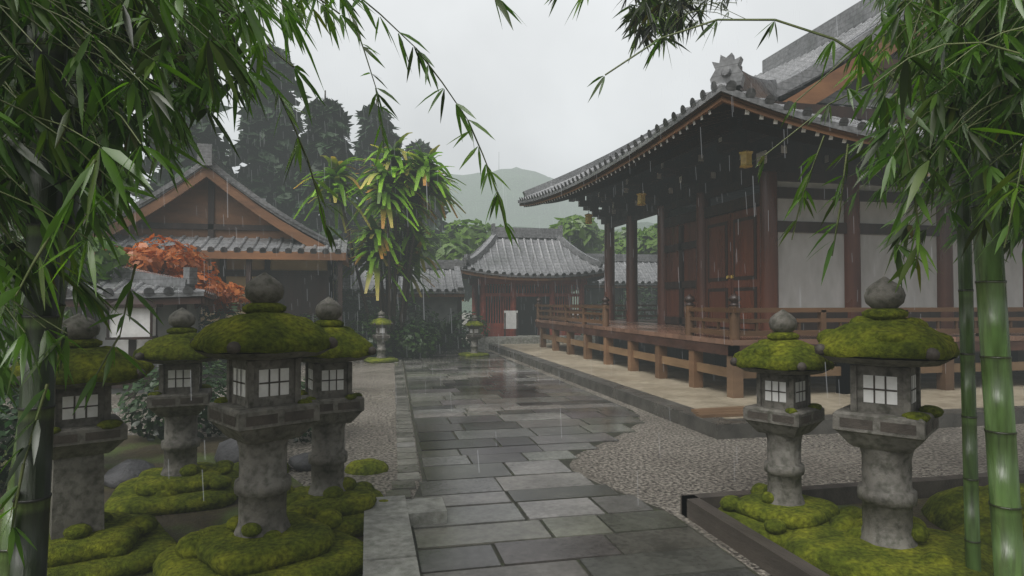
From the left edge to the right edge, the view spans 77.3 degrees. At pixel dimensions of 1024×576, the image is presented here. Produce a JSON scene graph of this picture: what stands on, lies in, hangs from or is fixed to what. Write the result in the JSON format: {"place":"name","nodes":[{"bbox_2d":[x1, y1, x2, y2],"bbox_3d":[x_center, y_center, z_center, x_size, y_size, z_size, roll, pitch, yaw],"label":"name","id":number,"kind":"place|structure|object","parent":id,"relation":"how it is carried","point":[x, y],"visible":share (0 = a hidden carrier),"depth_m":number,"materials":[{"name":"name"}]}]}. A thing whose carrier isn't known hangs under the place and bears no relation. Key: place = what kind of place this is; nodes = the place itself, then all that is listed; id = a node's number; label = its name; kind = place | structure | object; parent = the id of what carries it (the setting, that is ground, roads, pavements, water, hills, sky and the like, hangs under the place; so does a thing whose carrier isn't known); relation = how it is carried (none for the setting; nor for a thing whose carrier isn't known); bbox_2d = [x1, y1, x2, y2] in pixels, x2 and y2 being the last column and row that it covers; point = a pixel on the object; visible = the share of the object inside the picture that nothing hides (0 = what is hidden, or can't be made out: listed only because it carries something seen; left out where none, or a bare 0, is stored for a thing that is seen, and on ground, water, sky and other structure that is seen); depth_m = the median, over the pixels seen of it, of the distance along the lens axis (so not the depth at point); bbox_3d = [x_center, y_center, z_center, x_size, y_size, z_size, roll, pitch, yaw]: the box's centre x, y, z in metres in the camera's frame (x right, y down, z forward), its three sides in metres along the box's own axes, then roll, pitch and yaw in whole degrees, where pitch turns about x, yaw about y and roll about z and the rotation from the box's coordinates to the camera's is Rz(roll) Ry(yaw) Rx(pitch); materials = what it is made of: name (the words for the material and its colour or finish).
{"place":"outdoors","nodes":[
{"label":"outdoors","id":0,"kind":"place"},
{"bbox_2d":[0,435,949,575],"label":"moss ground","id":1,"kind":"structure","parent":0,"point":[141,450],"depth_m":5.49,"materials":[{"name":"green plant"}]},
{"bbox_2d":[8,313,175,575],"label":"stone lantern","id":2,"kind":"object","parent":1,"relation":"on","point":[89,535],"visible":0.63,"depth_m":3.81,"materials":[{"name":"stone"}]},
{"bbox_2d":[104,308,238,516],"bbox_3d":[-2.736,0.941,5.253,0.958,1.558,0.996,0,-1,-21],"label":"stone lantern","id":3,"kind":"object","parent":1,"relation":"on","point":[183,479],"visible":0.86,"depth_m":5.07,"materials":[{"name":"stone"}]},
{"bbox_2d":[104,439,310,488],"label":"garden rocks","id":4,"kind":"object","parent":1,"relation":"on","point":[115,476],"visible":0.41,"depth_m":5.73,"materials":[{"name":"grey stone"}]},
{"bbox_2d":[150,272,362,575],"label":"stone lantern","id":5,"kind":"object","parent":1,"relation":"on","point":[262,412],"visible":1,"depth_m":3.70,"materials":[{"name":"stone"}]},
{"bbox_2d":[287,297,391,536],"bbox_3d":[-1.344,0.885,4.695,0.914,1.644,0.920,1,-1,-27],"label":"stone lantern","id":6,"kind":"object","parent":1,"relation":"on","point":[328,390],"visible":0.74,"depth_m":4.56,"materials":[{"name":"stone"}]},
{"bbox_2d":[231,456,1023,544],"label":"moss mounds","id":7,"kind":"object","parent":1,"relation":"on","point":[944,510],"visible":0.27,"depth_m":4.58,"materials":[{"name":"green plant"}]},
{"bbox_2d":[719,309,839,546],"bbox_3d":[1.899,0.927,4.499,0.875,1.554,0.882,1,-2,-45],"label":"stone lantern","id":8,"kind":"object","parent":1,"relation":"on","point":[785,414],"visible":0.94,"depth_m":4.38,"materials":[{"name":"stone"}]},
{"bbox_2d":[680,470,1023,575],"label":"garden bed edging","id":9,"kind":"object","parent":1,"relation":"on","point":[704,512],"visible":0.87,"depth_m":4.49,"materials":[{"name":"grey stone"}]},
{"bbox_2d":[782,277,993,575],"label":"stone lantern","id":10,"kind":"object","parent":1,"relation":"on","point":[886,421],"visible":0.98,"depth_m":3.81,"materials":[{"name":"stone"}]},
{"bbox_2d":[123,0,860,204],"label":"sky","id":11,"kind":"structure","parent":0,"point":[526,84],"materials":[{"name":"white"}]},
{"bbox_2d":[0,313,1023,575],"bbox_3d":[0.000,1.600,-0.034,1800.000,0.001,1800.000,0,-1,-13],"label":"ground","id":12,"kind":"structure","parent":0,"point":[658,461],"depth_m":6.70,"materials":[{"name":"grey gravel"}]},
{"bbox_2d":[0,220,135,281],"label":"broad tree","id":13,"kind":"object","parent":12,"relation":"on","point":[108,257],"visible":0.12,"depth_m":11.63,"materials":[{"name":"green plant"}]},
{"bbox_2d":[0,261,218,397],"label":"outbuilding","id":14,"kind":"structure","parent":12,"relation":"on","point":[168,295],"depth_m":11.11,"materials":[{"name":"tile"}]},
{"bbox_2d":[78,66,145,227],"bbox_3d":[-16.982,-3.799,25.988,5.110,12.100,5.106,0,-1,-13],"label":"conifer tree","id":15,"kind":"object","parent":12,"relation":"on","point":[132,194],"depth_m":26.44,"materials":[{"name":"green plant"}]},
{"bbox_2d":[94,234,249,315],"bbox_3d":[-7.689,0.448,14.269,3.618,3.133,3.346,0,-1,0],"label":"maple tree","id":16,"kind":"object","parent":12,"relation":"on","point":[154,258],"visible":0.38,"depth_m":13.41,"materials":[{"name":"orange plant"}]},
{"bbox_2d":[139,67,238,199],"bbox_3d":[-13.935,-4.261,27.752,5.103,13.100,5.210,0,-1,15],"label":"conifer tree","id":17,"kind":"object","parent":12,"relation":"on","point":[205,134],"visible":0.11,"depth_m":27.00,"materials":[{"name":"green plant"}]},
{"bbox_2d":[92,143,353,362],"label":"temple hall","id":18,"kind":"structure","parent":12,"relation":"on","point":[231,224],"depth_m":16.63,"materials":[{"name":"wood"}]},
{"bbox_2d":[225,41,318,220],"bbox_3d":[-11.691,-4.936,31.318,5.643,14.600,6.022,0,-1,-13],"label":"conifer tree","id":19,"kind":"object","parent":12,"relation":"on","point":[262,151],"visible":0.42,"depth_m":30.42,"materials":[{"name":"green plant"}]},
{"bbox_2d":[285,90,365,258],"bbox_3d":[-8.884,-3.464,29.952,4.755,11.600,5.113,0,-1,-13],"label":"conifer tree","id":20,"kind":"object","parent":12,"relation":"on","point":[328,129],"visible":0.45,"depth_m":29.27,"materials":[{"name":"green plant"}]},
{"bbox_2d":[0,286,656,492],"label":"garden shrubs","id":21,"kind":"object","parent":12,"relation":"on","point":[423,341],"visible":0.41,"depth_m":15.18,"materials":[{"name":"green plant"}]},
{"bbox_2d":[347,99,405,225],"bbox_3d":[-7.367,-3.874,34.220,4.801,12.600,4.784,0,-1,-13],"label":"conifer tree","id":22,"kind":"object","parent":12,"relation":"on","point":[367,132],"visible":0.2,"depth_m":33.79,"materials":[{"name":"green plant"}]},
{"bbox_2d":[293,132,465,356],"bbox_3d":[-3.744,-1.171,18.285,4.924,6.344,4.957,0,-1,-13],"label":"clump","id":23,"kind":"object","parent":12,"relation":"on","point":[409,187],"visible":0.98,"depth_m":17.78,"materials":[{"name":"green plant"}]},
{"bbox_2d":[364,311,397,363],"bbox_3d":[-3.483,1.284,17.018,0.850,1.370,0.855,1,-1,-26],"label":"stone lantern","id":24,"kind":"object","parent":12,"relation":"on","point":[381,323],"visible":0.98,"depth_m":16.90,"materials":[{"name":"stone"}]},
{"bbox_2d":[363,495,446,575],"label":"path kerb","id":25,"kind":"structure","parent":12,"relation":"on","point":[388,546],"depth_m":4.09,"materials":[{"name":"stone"}]},
{"bbox_2d":[347,223,474,286],"bbox_3d":[-4.876,-0.329,30.910,6.536,5.385,6.778,0,-1,-13],"label":"broad tree","id":26,"kind":"object","parent":12,"relation":"on","point":[454,249],"visible":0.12,"depth_m":28.79,"materials":[{"name":"green plant"}]},
{"bbox_2d":[402,139,455,235],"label":"conifer tree","id":27,"kind":"object","parent":12,"relation":"on","point":[427,149],"visible":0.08,"depth_m":38.45,"materials":[{"name":"green plant"}]},
{"bbox_2d":[439,218,503,301],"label":"broad tree","id":28,"kind":"object","parent":12,"relation":"on","point":[473,237],"visible":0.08,"depth_m":31.39,"materials":[{"name":"green plant"}]},
{"bbox_2d":[336,251,656,347],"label":"roofed walls","id":29,"kind":"structure","parent":12,"relation":"on","point":[445,299],"depth_m":22.12,"materials":[{"name":"tile"}]},
{"bbox_2d":[0,0,1023,575],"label":"bamboo stalks","id":30,"kind":"object","parent":12,"relation":"on","point":[34,504],"visible":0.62,"depth_m":2.95,"materials":[{"name":"green plant"}]},
{"bbox_2d":[0,0,1023,567],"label":"bamboo foliage","id":31,"kind":"object","parent":30,"relation":"attached to","point":[128,44],"visible":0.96,"depth_m":2.56,"materials":[{"name":"green plant"}]},
{"bbox_2d":[454,223,603,348],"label":"temple gate","id":32,"kind":"structure","parent":12,"relation":"on","point":[509,283],"depth_m":23.94,"materials":[{"name":"tile"}]},
{"bbox_2d":[502,215,602,291],"bbox_3d":[2.134,-0.599,33.048,6.908,6.046,7.502,-1,-2,40],"label":"broad tree","id":33,"kind":"object","parent":12,"relation":"on","point":[580,234],"visible":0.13,"depth_m":30.86,"materials":[{"name":"green plant"}]},
{"bbox_2d":[561,214,603,309],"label":"broad tree","id":34,"kind":"object","parent":12,"relation":"on","point":[599,231],"depth_m":39.08,"materials":[{"name":"green plant"}]},
{"bbox_2d":[590,224,656,254],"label":"broad tree","id":35,"kind":"object","parent":12,"relation":"on","point":[646,240],"visible":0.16,"depth_m":31.14,"materials":[{"name":"green plant"}]},
{"bbox_2d":[489,343,1023,439],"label":"stone platform","id":36,"kind":"structure","parent":12,"relation":"on","point":[674,397],"depth_m":10.31,"materials":[{"name":"grey stone"}]},
{"bbox_2d":[535,293,1023,397],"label":"wooden veranda","id":37,"kind":"object","parent":36,"relation":"on","point":[697,352],"visible":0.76,"depth_m":10.76,"materials":[{"name":"brown wood"}]},
{"bbox_2d":[569,101,1023,330],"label":"hall body","id":38,"kind":"structure","parent":37,"relation":"on","point":[718,209],"depth_m":12.58,"materials":[{"name":"brown wood"}]},
{"bbox_2d":[518,0,1021,206],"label":"hall roof","id":39,"kind":"structure","parent":38,"relation":"on","point":[736,99],"depth_m":12.16,"materials":[{"name":"grey tile"}]},
{"bbox_2d":[436,222,653,312],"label":"hill","id":40,"kind":"structure","parent":0,"point":[467,306],"depth_m":96.75,"materials":[{"name":"green plant"}]},
{"bbox_2d":[442,167,656,229],"bbox_3d":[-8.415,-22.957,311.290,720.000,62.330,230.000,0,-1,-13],"label":"hill","id":41,"kind":"structure","parent":0,"point":[473,201],"depth_m":236.35,"materials":[{"name":"green plant"}]},
{"bbox_2d":[385,343,760,575],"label":"stone path","id":42,"kind":"structure","parent":0,"point":[501,442],"depth_m":5.55,"materials":[{"name":"grey stone"}]},
{"bbox_2d":[408,320,462,351],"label":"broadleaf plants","id":43,"kind":"object","parent":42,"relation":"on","point":[448,328],"visible":0.4,"depth_m":20.14,"materials":[{"name":"green plant"}]},
{"bbox_2d":[458,315,489,356],"bbox_3d":[-1.126,1.395,18.794,0.794,1.219,0.803,1,-1,-32],"label":"stone lantern","id":44,"kind":"object","parent":42,"relation":"on","point":[474,335],"visible":0.99,"depth_m":18.68,"materials":[{"name":"stone"}]}
]}

